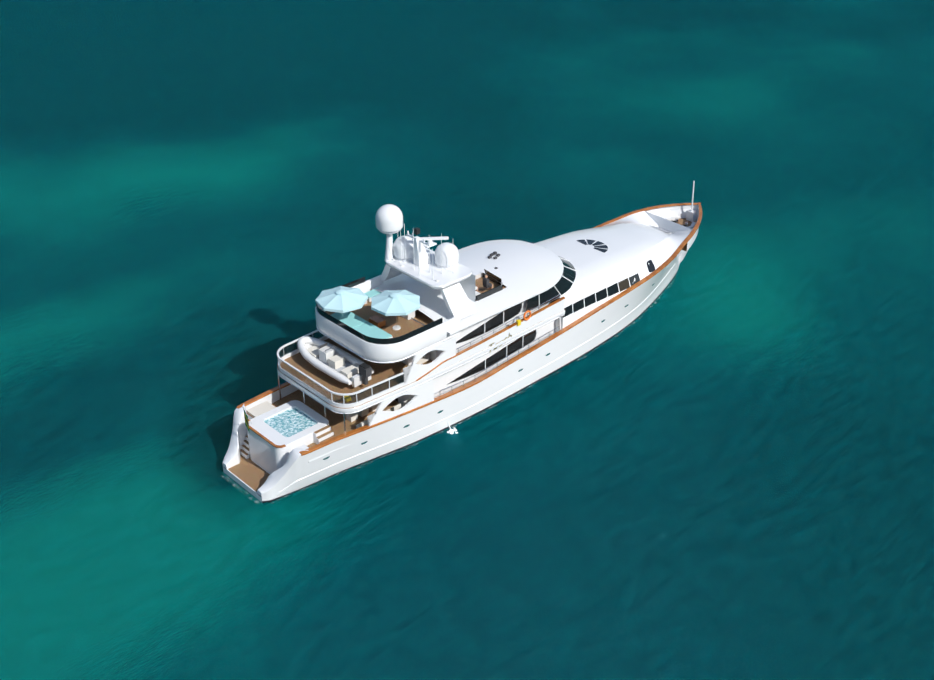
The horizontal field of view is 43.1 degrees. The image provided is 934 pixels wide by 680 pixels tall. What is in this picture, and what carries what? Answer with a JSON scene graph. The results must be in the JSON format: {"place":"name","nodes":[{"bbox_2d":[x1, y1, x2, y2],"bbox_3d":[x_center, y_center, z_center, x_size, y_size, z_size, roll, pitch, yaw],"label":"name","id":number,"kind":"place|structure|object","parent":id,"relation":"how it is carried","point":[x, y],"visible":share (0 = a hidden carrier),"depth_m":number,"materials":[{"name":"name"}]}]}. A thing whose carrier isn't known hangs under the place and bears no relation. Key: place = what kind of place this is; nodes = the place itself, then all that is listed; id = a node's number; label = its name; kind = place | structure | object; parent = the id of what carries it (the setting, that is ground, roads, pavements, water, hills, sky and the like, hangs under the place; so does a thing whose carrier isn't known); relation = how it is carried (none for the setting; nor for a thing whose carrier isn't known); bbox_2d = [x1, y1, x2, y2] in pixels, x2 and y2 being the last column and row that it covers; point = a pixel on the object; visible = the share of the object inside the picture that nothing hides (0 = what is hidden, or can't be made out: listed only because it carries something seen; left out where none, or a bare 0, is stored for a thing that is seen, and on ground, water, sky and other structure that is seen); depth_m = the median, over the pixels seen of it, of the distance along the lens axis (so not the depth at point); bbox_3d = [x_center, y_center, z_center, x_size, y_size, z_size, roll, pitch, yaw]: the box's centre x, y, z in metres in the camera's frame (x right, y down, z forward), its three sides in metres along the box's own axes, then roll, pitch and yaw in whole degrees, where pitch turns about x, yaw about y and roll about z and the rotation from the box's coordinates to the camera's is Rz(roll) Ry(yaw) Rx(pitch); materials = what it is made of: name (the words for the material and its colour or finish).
{"place":"outdoors","nodes":[
{"label":"outdoors","id":0,"kind":"place"},
{"bbox_2d":[0,0,933,679],"bbox_3d":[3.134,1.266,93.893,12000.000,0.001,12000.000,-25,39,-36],"label":"sea","id":1,"kind":"structure","parent":0,"point":[714,460],"depth_m":95.71,"materials":[{"name":"teal liquid"}]},
{"bbox_2d":[221,301,655,501],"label":"water foam","id":2,"kind":"object","parent":1,"relation":"on","point":[451,431],"visible":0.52,"depth_m":84.86,"materials":[{"name":"white"}]},
{"bbox_2d":[222,202,701,502],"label":"yacht hull","id":3,"kind":"object","parent":1,"relation":"in","point":[341,451],"visible":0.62,"depth_m":84.13,"materials":[{"name":"white metal"}]},
{"bbox_2d":[246,294,559,432],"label":"yacht deck fittings","id":4,"kind":"object","parent":3,"relation":"on","point":[261,408],"visible":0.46,"depth_m":81.14,"materials":[{"name":"white metal"}]},
{"bbox_2d":[240,211,691,473],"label":"superstructure","id":5,"kind":"object","parent":3,"relation":"on","point":[583,272],"visible":0.73,"depth_m":85.17,"materials":[{"name":"white metal"}]},
{"bbox_2d":[297,336,373,387],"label":"inflatable dinghy","id":6,"kind":"object","parent":5,"relation":"on","point":[336,363],"visible":1,"depth_m":80.99,"materials":[{"name":"white rubber"}]},
{"bbox_2d":[315,286,367,317],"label":"umbrella","id":7,"kind":"object","parent":5,"relation":"on","point":[341,299],"visible":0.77,"depth_m":80.69,"materials":[{"name":"teal fabric"}]},
{"bbox_2d":[371,290,419,329],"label":"umbrella","id":8,"kind":"object","parent":5,"relation":"on","point":[396,303],"visible":1,"depth_m":80.28,"materials":[{"name":"teal fabric"}]},
{"bbox_2d":[375,204,476,319],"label":"radar mast","id":9,"kind":"object","parent":5,"relation":"on","point":[446,273],"visible":1,"depth_m":82.91,"materials":[{"name":"white metal"}]},
{"bbox_2d":[489,333,511,352],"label":"lettering","id":10,"kind":"object","parent":5,"relation":"attached to","point":[500,341],"visible":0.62,"depth_m":85.16,"materials":[{"name":"grey metal"}]},
{"bbox_2d":[242,181,696,432],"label":"deck fittings","id":11,"kind":"object","parent":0,"point":[373,326],"visible":0.56,"depth_m":82.22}
]}

